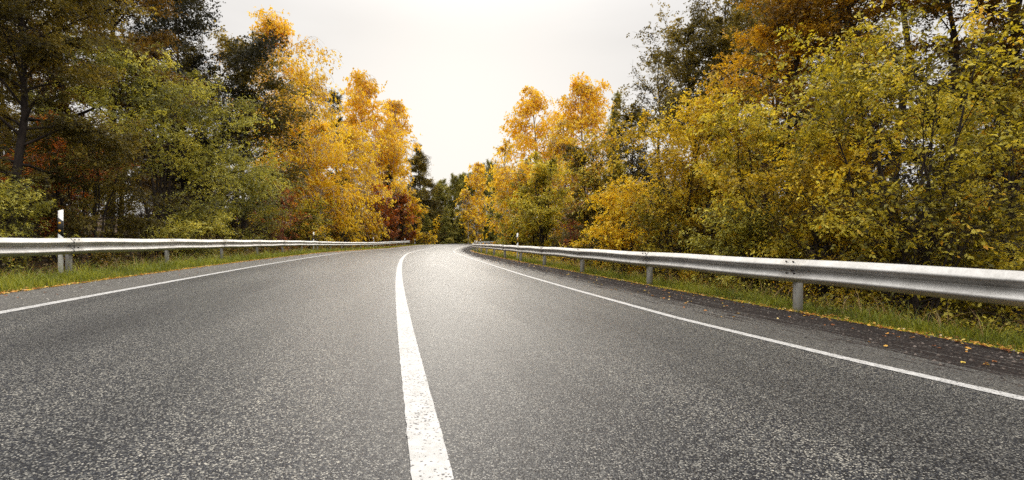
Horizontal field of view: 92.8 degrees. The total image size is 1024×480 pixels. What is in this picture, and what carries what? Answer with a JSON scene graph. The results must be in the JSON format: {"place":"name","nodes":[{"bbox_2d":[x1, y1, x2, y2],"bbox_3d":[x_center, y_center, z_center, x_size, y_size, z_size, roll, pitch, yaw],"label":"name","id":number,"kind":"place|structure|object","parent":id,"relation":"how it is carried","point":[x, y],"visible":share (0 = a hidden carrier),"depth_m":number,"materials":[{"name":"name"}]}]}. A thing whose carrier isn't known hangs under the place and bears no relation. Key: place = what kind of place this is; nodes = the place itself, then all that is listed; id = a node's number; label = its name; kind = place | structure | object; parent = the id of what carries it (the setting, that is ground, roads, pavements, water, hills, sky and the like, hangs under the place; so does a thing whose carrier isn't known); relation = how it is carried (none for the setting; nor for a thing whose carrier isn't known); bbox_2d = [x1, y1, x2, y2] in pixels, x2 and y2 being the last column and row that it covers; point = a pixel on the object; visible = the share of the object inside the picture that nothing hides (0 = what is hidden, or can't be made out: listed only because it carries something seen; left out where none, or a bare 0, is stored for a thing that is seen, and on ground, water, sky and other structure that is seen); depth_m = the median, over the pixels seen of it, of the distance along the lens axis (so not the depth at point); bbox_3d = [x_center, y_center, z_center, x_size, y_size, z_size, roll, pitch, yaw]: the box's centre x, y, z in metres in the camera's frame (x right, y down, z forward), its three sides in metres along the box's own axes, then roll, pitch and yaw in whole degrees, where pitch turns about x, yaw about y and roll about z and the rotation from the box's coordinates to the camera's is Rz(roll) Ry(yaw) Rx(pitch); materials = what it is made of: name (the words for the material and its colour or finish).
{"place":"outdoors","nodes":[
{"label":"outdoors","id":0,"kind":"place"},
{"bbox_2d":[0,244,426,293],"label":"verge","id":1,"kind":"structure","parent":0,"point":[77,283],"depth_m":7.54,"materials":[{"name":"green plant"}]},
{"bbox_2d":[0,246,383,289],"bbox_3d":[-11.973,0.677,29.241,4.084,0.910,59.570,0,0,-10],"label":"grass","id":2,"kind":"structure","parent":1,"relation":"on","point":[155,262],"depth_m":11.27,"materials":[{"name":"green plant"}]},
{"bbox_2d":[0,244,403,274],"bbox_3d":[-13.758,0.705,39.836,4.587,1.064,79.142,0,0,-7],"label":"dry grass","id":3,"kind":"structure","parent":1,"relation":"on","point":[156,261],"depth_m":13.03,"materials":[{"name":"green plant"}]},
{"bbox_2d":[0,238,409,271],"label":"guardrail","id":4,"kind":"object","parent":1,"relation":"on","point":[20,247],"visible":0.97,"depth_m":11.05,"materials":[{"name":"metal"}]},
{"bbox_2d":[0,234,412,277],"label":"undergrowth","id":5,"kind":"object","parent":1,"relation":"on","point":[311,248],"visible":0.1,"depth_m":20.59,"materials":[{"name":"green plant"}]},
{"bbox_2d":[248,180,312,250],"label":"shrub","id":6,"kind":"object","parent":1,"relation":"on","point":[295,218],"visible":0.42,"depth_m":36.16,"materials":[{"name":"green plant"}]},
{"bbox_2d":[453,188,479,243],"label":"birch tree","id":7,"kind":"object","parent":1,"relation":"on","point":[466,195],"visible":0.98,"depth_m":115.14,"materials":[{"name":"yellow plant"}]},
{"bbox_2d":[0,243,1023,479],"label":"road","id":8,"kind":"structure","parent":0,"point":[439,362],"depth_m":2.79,"materials":[{"name":"grey asphalt"}]},
{"bbox_2d":[0,252,330,304],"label":"gravel","id":9,"kind":"structure","parent":8,"relation":"on","point":[170,276],"depth_m":9.94,"materials":[{"name":"grey gravel"}]},
{"bbox_2d":[0,244,431,293],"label":"fallen leaves","id":10,"kind":"object","parent":8,"relation":"on","point":[160,272],"visible":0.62,"depth_m":9.37,"materials":[{"name":"brown plant"}]},
{"bbox_2d":[470,255,1023,386],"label":"gravel","id":11,"kind":"structure","parent":8,"relation":"on","point":[984,369],"depth_m":5.20,"materials":[{"name":"grey gravel"}]},
{"bbox_2d":[3,0,1023,225],"label":"sky","id":12,"kind":"structure","parent":0,"point":[457,67],"materials":[{"name":"white"}]},
{"bbox_2d":[15,217,1023,337],"bbox_3d":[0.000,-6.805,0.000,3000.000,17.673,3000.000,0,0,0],"label":"ground","id":13,"kind":"structure","parent":0,"point":[87,260],"depth_m":19.70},
{"bbox_2d":[0,173,79,277],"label":"shrub","id":14,"kind":"object","parent":13,"relation":"on","point":[9,190],"visible":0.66,"depth_m":11.93,"materials":[{"name":"green plant"}]},
{"bbox_2d":[2,198,83,264],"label":"shrub","id":15,"kind":"object","parent":13,"relation":"on","point":[35,257],"visible":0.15,"depth_m":16.64,"materials":[{"name":"green plant"}]},
{"bbox_2d":[0,0,106,234],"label":"slim tree","id":16,"kind":"object","parent":13,"relation":"on","point":[32,91],"visible":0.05,"depth_m":22.94,"materials":[{"name":"green plant"}]},
{"bbox_2d":[11,102,103,235],"bbox_3d":[-30.922,-4.415,32.544,6.134,9.927,7.788,0,0,-13],"label":"broadleaf tree","id":17,"kind":"object","parent":13,"relation":"on","point":[77,111],"visible":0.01,"depth_m":32.22,"materials":[{"name":"orange plant"}]},
{"bbox_2d":[58,210,63,273],"bbox_3d":[-8.570,0.208,9.254,0.080,1.603,0.037,0,0,-13],"label":"delineator post","id":18,"kind":"object","parent":13,"relation":"on","point":[60,228],"visible":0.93,"depth_m":9.25,"materials":[{"name":"white plastic"}]},
{"bbox_2d":[0,110,140,263],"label":"shrub","id":19,"kind":"object","parent":13,"relation":"on","point":[51,227],"visible":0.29,"depth_m":16.94,"materials":[{"name":"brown plant"}]},
{"bbox_2d":[0,132,150,263],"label":"shrub","id":20,"kind":"object","parent":13,"relation":"on","point":[52,195],"visible":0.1,"depth_m":19.80,"materials":[{"name":"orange plant"}]},
{"bbox_2d":[0,0,158,272],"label":"tree","id":21,"kind":"object","parent":13,"relation":"on","point":[35,52],"visible":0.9,"depth_m":13.88,"materials":[{"name":"green plant"}]},
{"bbox_2d":[0,0,169,263],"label":"broadleaf tree","id":22,"kind":"object","parent":13,"relation":"on","point":[61,85],"visible":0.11,"depth_m":21.43,"materials":[{"name":"green plant"}]},
{"bbox_2d":[0,106,198,268],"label":"shrub","id":23,"kind":"object","parent":13,"relation":"on","point":[85,223],"visible":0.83,"depth_m":15.60,"materials":[{"name":"green plant"}]},
{"bbox_2d":[0,0,221,263],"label":"broadleaf tree","id":24,"kind":"object","parent":13,"relation":"on","point":[162,39],"visible":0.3,"depth_m":22.99,"materials":[{"name":"green plant"}]},
{"bbox_2d":[76,52,168,255],"bbox_3d":[-23.819,-5.307,29.304,4.594,12.649,5.367,0,0,9],"label":"slim tree","id":25,"kind":"object","parent":13,"relation":"on","point":[119,123],"visible":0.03,"depth_m":29.67,"materials":[{"name":"green plant"}]},
{"bbox_2d":[99,182,181,258],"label":"shrub","id":26,"kind":"object","parent":13,"relation":"on","point":[149,209],"visible":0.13,"depth_m":28.76,"materials":[{"name":"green plant"}]},
{"bbox_2d":[10,24,292,265],"bbox_3d":[-14.321,-3.480,20.364,7.264,9.929,8.845,0,0,35],"label":"broadleaf tree","id":27,"kind":"object","parent":13,"relation":"on","point":[151,88],"visible":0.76,"depth_m":20.11,"materials":[{"name":"green plant"}]},
{"bbox_2d":[108,218,199,266],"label":"shrub","id":28,"kind":"object","parent":13,"relation":"on","point":[146,237],"visible":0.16,"depth_m":20.77,"materials":[{"name":"green plant"}]},
{"bbox_2d":[66,0,294,253],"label":"broadleaf tree","id":29,"kind":"object","parent":13,"relation":"on","point":[261,47],"visible":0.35,"depth_m":35.88,"materials":[{"name":"green plant"}]},
{"bbox_2d":[165,30,234,250],"bbox_3d":[-24.036,-7.146,36.729,5.367,16.759,4.594,0,0,25],"label":"slim tree","id":30,"kind":"object","parent":13,"relation":"on","point":[188,49],"visible":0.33,"depth_m":36.54,"materials":[{"name":"green plant"}]},
{"bbox_2d":[178,207,248,256],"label":"shrub","id":31,"kind":"object","parent":13,"relation":"on","point":[208,234],"visible":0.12,"depth_m":27.02,"materials":[{"name":"green plant"}]},
{"bbox_2d":[162,150,310,255],"bbox_3d":[-15.921,-1.753,29.096,8.160,7.219,6.268,0,0,-33],"label":"shrub","id":32,"kind":"object","parent":13,"relation":"on","point":[251,187],"visible":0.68,"depth_m":28.50,"materials":[{"name":"green plant"}]},
{"bbox_2d":[158,20,324,253],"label":"broadleaf tree","id":33,"kind":"object","parent":13,"relation":"on","point":[281,120],"visible":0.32,"depth_m":41.92,"materials":[{"name":"green plant"}]},
{"bbox_2d":[236,220,290,252],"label":"shrub","id":34,"kind":"object","parent":13,"relation":"on","point":[256,228],"visible":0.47,"depth_m":34.56,"materials":[{"name":"green plant"}]},
{"bbox_2d":[204,5,339,187],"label":"birch tree","id":35,"kind":"object","parent":13,"relation":"on","point":[282,27],"visible":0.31,"depth_m":58.34,"materials":[{"name":"yellow plant"}]},
{"bbox_2d":[240,81,343,246],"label":"birch tree","id":36,"kind":"object","parent":13,"relation":"on","point":[289,155],"visible":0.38,"depth_m":51.10,"materials":[{"name":"yellow plant"}]},
{"bbox_2d":[271,193,342,248],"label":"shrub","id":37,"kind":"object","parent":13,"relation":"on","point":[308,209],"visible":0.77,"depth_m":43.04,"materials":[{"name":"green plant"}]},
{"bbox_2d":[281,47,358,239],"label":"birch tree","id":38,"kind":"object","parent":13,"relation":"on","point":[326,115],"visible":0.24,"depth_m":70.07,"materials":[{"name":"yellow plant"}]},
{"bbox_2d":[259,118,387,248],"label":"birch tree","id":39,"kind":"object","parent":13,"relation":"on","point":[330,181],"visible":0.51,"depth_m":54.43,"materials":[{"name":"yellow plant"}]},
{"bbox_2d":[300,179,371,247],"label":"shrub","id":40,"kind":"object","parent":13,"relation":"on","point":[356,203],"visible":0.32,"depth_m":57.34,"materials":[{"name":"yellow plant"}]},
{"bbox_2d":[323,90,348,184],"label":"birch tree","id":41,"kind":"object","parent":13,"relation":"on","point":[336,103],"visible":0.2,"depth_m":80.36,"materials":[{"name":"yellow plant"}]},
{"bbox_2d":[327,125,395,241],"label":"birch tree","id":42,"kind":"object","parent":13,"relation":"on","point":[358,143],"visible":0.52,"depth_m":71.20,"materials":[{"name":"yellow plant"}]},
{"bbox_2d":[328,68,409,224],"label":"birch tree","id":43,"kind":"object","parent":13,"relation":"on","point":[363,87],"visible":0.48,"depth_m":87.92,"materials":[{"name":"yellow plant"}]},
{"bbox_2d":[352,182,411,245],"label":"shrub","id":44,"kind":"object","parent":13,"relation":"on","point":[388,223],"visible":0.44,"depth_m":76.37,"materials":[{"name":"red plant"}]},
{"bbox_2d":[348,121,421,230],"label":"birch tree","id":45,"kind":"object","parent":13,"relation":"on","point":[386,128],"visible":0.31,"depth_m":91.64,"materials":[{"name":"yellow plant"}]},
{"bbox_2d":[380,165,408,243],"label":"spruce tree","id":46,"kind":"object","parent":13,"relation":"on","point":[396,207],"visible":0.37,"depth_m":89.75,"materials":[{"name":"green plant"}]},
{"bbox_2d":[379,99,421,194],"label":"birch tree","id":47,"kind":"object","parent":13,"relation":"on","point":[397,107],"visible":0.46,"depth_m":102.33,"materials":[{"name":"yellow plant"}]},
{"bbox_2d":[393,191,420,242],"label":"shrub","id":48,"kind":"object","parent":13,"relation":"on","point":[410,235],"visible":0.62,"depth_m":90.04,"materials":[{"name":"red plant"}]},
{"bbox_2d":[403,195,428,243],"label":"shrub","id":49,"kind":"object","parent":13,"relation":"on","point":[418,220],"visible":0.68,"depth_m":96.58,"materials":[{"name":"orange plant"}]},
{"bbox_2d":[393,143,454,243],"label":"spruce tree","id":50,"kind":"object","parent":13,"relation":"on","point":[419,159],"visible":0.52,"depth_m":118.17,"materials":[{"name":"green plant"}]},
{"bbox_2d":[414,212,434,243],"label":"spruce tree","id":51,"kind":"object","parent":13,"relation":"on","point":[427,224],"visible":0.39,"depth_m":112.02,"materials":[{"name":"green plant"}]},
{"bbox_2d":[433,207,456,243],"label":"spruce tree","id":52,"kind":"object","parent":13,"relation":"on","point":[445,220],"visible":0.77,"depth_m":112.41,"materials":[{"name":"green plant"}]},
{"bbox_2d":[442,172,463,240],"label":"pine tree","id":53,"kind":"object","parent":13,"relation":"on","point":[454,186],"visible":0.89,"depth_m":133.83,"materials":[{"name":"green plant"}]},
{"bbox_2d":[454,213,471,243],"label":"spruce tree","id":54,"kind":"object","parent":13,"relation":"on","point":[460,234],"visible":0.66,"depth_m":114.92,"materials":[{"name":"green plant"}]},
{"bbox_2d":[463,161,492,243],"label":"birch tree","id":55,"kind":"object","parent":13,"relation":"on","point":[477,183],"visible":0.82,"depth_m":118.62,"materials":[{"name":"yellow plant"}]},
{"bbox_2d":[476,162,526,244],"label":"birch tree","id":56,"kind":"object","parent":13,"relation":"on","point":[495,223],"visible":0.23,"depth_m":52.05,"materials":[{"name":"yellow plant"}]},
{"bbox_2d":[489,138,517,239],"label":"birch tree","id":57,"kind":"object","parent":13,"relation":"on","point":[503,149],"visible":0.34,"depth_m":57.38,"materials":[{"name":"yellow plant"}]},
{"bbox_2d":[483,85,576,245],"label":"birch tree","id":58,"kind":"object","parent":13,"relation":"on","point":[533,104],"visible":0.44,"depth_m":40.32,"materials":[{"name":"yellow plant"}]},
{"bbox_2d":[499,147,578,258],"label":"birch tree","id":59,"kind":"object","parent":13,"relation":"on","point":[544,180],"visible":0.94,"depth_m":25.67,"materials":[{"name":"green plant"}]},
{"bbox_2d":[527,118,594,261],"bbox_3d":[3.680,-3.451,35.812,5.143,10.903,6.129,0,0,0],"label":"birch tree","id":60,"kind":"object","parent":13,"relation":"on","point":[557,141],"visible":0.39,"depth_m":35.38,"materials":[{"name":"yellow plant"}]},
{"bbox_2d":[544,71,630,248],"bbox_3d":[5.800,-5.609,37.654,7.064,14.942,8.144,0,0,0],"label":"birch tree","id":61,"kind":"object","parent":13,"relation":"on","point":[591,100],"visible":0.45,"depth_m":36.97,"materials":[{"name":"yellow plant"}]},
{"bbox_2d":[594,83,665,268],"bbox_3d":[5.565,-2.616,22.683,3.517,9.186,5.262,0,0,20],"label":"broadleaf tree","id":62,"kind":"object","parent":13,"relation":"on","point":[624,116],"visible":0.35,"depth_m":22.70,"materials":[{"name":"green plant"}]},
{"bbox_2d":[621,230,688,280],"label":"shrub","id":63,"kind":"object","parent":13,"relation":"on","point":[659,269],"visible":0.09,"depth_m":20.70,"materials":[{"name":"green plant"}]},
{"bbox_2d":[627,41,693,238],"bbox_3d":[9.454,-5.100,28.951,4.604,13.538,6.393,0,0,-17],"label":"slim tree","id":64,"kind":"object","parent":13,"relation":"on","point":[658,85],"visible":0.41,"depth_m":29.49,"materials":[{"name":"green plant"}]},
{"bbox_2d":[621,181,738,284],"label":"shrub","id":65,"kind":"object","parent":13,"relation":"on","point":[645,217],"visible":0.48,"depth_m":12.52,"materials":[{"name":"green plant"}]},
{"bbox_2d":[626,0,755,279],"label":"broadleaf tree","id":66,"kind":"object","parent":13,"relation":"on","point":[690,56],"visible":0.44,"depth_m":18.88,"materials":[{"name":"green plant"}]},
{"bbox_2d":[641,0,770,196],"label":"slim tree","id":67,"kind":"object","parent":13,"relation":"on","point":[725,12],"visible":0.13,"depth_m":23.96,"materials":[{"name":"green plant"}]},
{"bbox_2d":[686,0,784,196],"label":"broadleaf tree","id":68,"kind":"object","parent":13,"relation":"on","point":[721,44],"visible":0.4,"depth_m":18.19,"materials":[{"name":"green plant"}]},
{"bbox_2d":[472,241,1023,311],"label":"guardrail","id":69,"kind":"object","parent":13,"relation":"on","point":[999,287],"visible":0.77,"depth_m":5.95,"materials":[{"name":"metal"}]},
{"bbox_2d":[724,0,836,232],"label":"slim tree","id":70,"kind":"object","parent":13,"relation":"on","point":[751,19],"visible":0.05,"depth_m":23.01,"materials":[{"name":"brown plant"}]},
{"bbox_2d":[689,0,919,300],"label":"birch tree","id":71,"kind":"object","parent":13,"relation":"on","point":[763,35],"visible":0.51,"depth_m":12.47,"materials":[{"name":"yellow plant"}]},
{"bbox_2d":[717,0,899,287],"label":"slim tree","id":72,"kind":"object","parent":13,"relation":"on","point":[724,2],"visible":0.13,"depth_m":17.83,"materials":[{"name":"brown plant"}]},
{"bbox_2d":[734,1,900,258],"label":"slim tree","id":73,"kind":"object","parent":13,"relation":"on","point":[758,15],"visible":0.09,"depth_m":20.10,"materials":[{"name":"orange plant"}]},
{"bbox_2d":[781,0,901,151],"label":"slim tree","id":74,"kind":"object","parent":13,"relation":"on","point":[858,23],"visible":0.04,"depth_m":19.29,"materials":[{"name":"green plant"}]},
{"bbox_2d":[772,166,934,297],"bbox_3d":[11.285,-0.179,15.678,5.337,4.793,5.149,0,0,-29],"label":"shrub","id":75,"kind":"object","parent":13,"relation":"on","point":[812,248],"visible":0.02,"depth_m":15.15,"materials":[{"name":"green plant"}]},
{"bbox_2d":[748,0,964,304],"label":"broadleaf tree","id":76,"kind":"object","parent":13,"relation":"on","point":[871,13],"visible":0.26,"depth_m":11.94,"materials":[{"name":"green plant"}]},
{"bbox_2d":[858,0,958,213],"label":"slim tree","id":77,"kind":"object","parent":13,"relation":"on","point":[902,104],"visible":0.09,"depth_m":15.51,"materials":[{"name":"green plant"}]},
{"bbox_2d":[845,23,1023,256],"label":"broadleaf tree","id":78,"kind":"object","parent":13,"relation":"on","point":[917,103],"visible":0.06,"depth_m":16.90,"materials":[{"name":"green plant"}]},
{"bbox_2d":[860,0,1023,314],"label":"broadleaf tree","id":79,"kind":"object","parent":13,"relation":"on","point":[952,36],"visible":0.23,"depth_m":11.90,"materials":[{"name":"green plant"}]},
{"bbox_2d":[893,76,1023,332],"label":"shrub","id":80,"kind":"object","parent":13,"relation":"on","point":[1007,97],"visible":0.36,"depth_m":9.55,"materials":[{"name":"green plant"}]},
{"bbox_2d":[946,0,1023,312],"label":"broadleaf tree","id":81,"kind":"object","parent":13,"relation":"on","point":[994,21],"visible":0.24,"depth_m":10.80,"materials":[{"name":"green plant"}]},
{"bbox_2d":[972,0,1023,268],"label":"slim tree","id":82,"kind":"object","parent":13,"relation":"on","point":[1017,68],"visible":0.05,"depth_m":12.73,"materials":[{"name":"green plant"}]},
{"bbox_2d":[471,248,1023,350],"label":"verge","id":83,"kind":"structure","parent":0,"point":[960,338],"depth_m":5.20,"materials":[{"name":"green plant"}]},
{"bbox_2d":[485,168,533,244],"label":"shrub","id":84,"kind":"object","parent":83,"relation":"on","point":[498,216],"visible":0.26,"depth_m":41.65,"materials":[{"name":"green plant"}]},
{"bbox_2d":[506,188,565,258],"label":"shrub","id":85,"kind":"object","parent":83,"relation":"on","point":[522,237],"visible":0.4,"depth_m":26.79,"materials":[{"name":"green plant"}]},
{"bbox_2d":[557,201,590,265],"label":"shrub","id":86,"kind":"object","parent":83,"relation":"on","point":[573,231],"visible":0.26,"depth_m":19.93,"materials":[{"name":"green plant"}]},
{"bbox_2d":[558,139,625,263],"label":"broadleaf tree","id":87,"kind":"object","parent":83,"relation":"on","point":[577,190],"visible":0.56,"depth_m":18.18,"materials":[{"name":"green plant"}]},
{"bbox_2d":[561,156,643,270],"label":"shrub","id":88,"kind":"object","parent":83,"relation":"on","point":[618,168],"visible":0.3,"depth_m":17.77,"materials":[{"name":"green plant"}]},
{"bbox_2d":[549,160,682,274],"bbox_3d":[3.495,-0.499,15.511,3.521,3.976,4.727,0,0,-33],"label":"shrub","id":89,"kind":"object","parent":83,"relation":"on","point":[620,236],"visible":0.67,"depth_m":15.16,"materials":[{"name":"yellow plant"}]},
{"bbox_2d":[557,69,813,288],"bbox_3d":[4.276,-1.233,12.229,6.150,5.544,5.585,0,0,0],"label":"shrub","id":90,"kind":"object","parent":83,"relation":"on","point":[674,166],"visible":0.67,"depth_m":12.39,"materials":[{"name":"yellow plant"}]},
{"bbox_2d":[653,209,811,297],"bbox_3d":[6.547,0.511,14.655,4.123,3.184,4.253,0,0,-33],"label":"shrub","id":91,"kind":"object","parent":83,"relation":"on","point":[709,234],"visible":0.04,"depth_m":14.10,"materials":[{"name":"green plant"}]},
{"bbox_2d":[470,250,1023,364],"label":"fallen leaves","id":92,"kind":"object","parent":83,"relation":"on","point":[940,335],"visible":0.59,"depth_m":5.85,"materials":[{"name":"brown plant"}]},
{"bbox_2d":[669,195,829,294],"bbox_3d":[4.897,0.321,9.998,2.689,2.526,3.627,0,0,0],"label":"shrub","id":93,"kind":"object","parent":83,"relation":"on","point":[738,226],"visible":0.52,"depth_m":9.87,"materials":[{"name":"olive-yellow leaves"},{"name":"dark bark"}]},
{"bbox_2d":[480,243,1023,338],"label":"undergrowth","id":94,"kind":"object","parent":83,"relation":"on","point":[772,290],"visible":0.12,"depth_m":8.25,"materials":[{"name":"green plant"}]},
{"bbox_2d":[512,259,1023,351],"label":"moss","id":95,"kind":"object","parent":83,"relation":"on","point":[923,333],"visible":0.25,"depth_m":5.91,"materials":[{"name":"green plant"}]},
{"bbox_2d":[683,76,878,294],"bbox_3d":[5.684,-0.834,10.265,4.206,4.882,3.314,0,0,0],"label":"shrub","id":96,"kind":"object","parent":83,"relation":"on","point":[752,122],"visible":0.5,"depth_m":10.13,"materials":[{"name":"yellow plant"}]},
{"bbox_2d":[705,121,938,312],"bbox_3d":[5.162,-0.101,8.218,3.553,3.840,3.429,0,0,0],"label":"shrub","id":97,"kind":"object","parent":83,"relation":"on","point":[834,168],"visible":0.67,"depth_m":8.37,"materials":[{"name":"yellow plant"}]},
{"bbox_2d":[727,0,1023,332],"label":"shrub","id":98,"kind":"object","parent":83,"relation":"on","point":[860,82],"visible":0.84,"depth_m":7.32,"materials":[{"name":"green plant"}]},
{"bbox_2d":[771,165,1023,334],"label":"shrub","id":99,"kind":"object","parent":83,"relation":"on","point":[1005,238],"visible":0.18,"depth_m":7.95,"materials":[{"name":"green plant"}]},
{"bbox_2d":[789,162,1023,335],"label":"shrub","id":100,"kind":"object","parent":83,"relation":"on","point":[974,185],"visible":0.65,"depth_m":6.71,"materials":[{"name":"green plant"}]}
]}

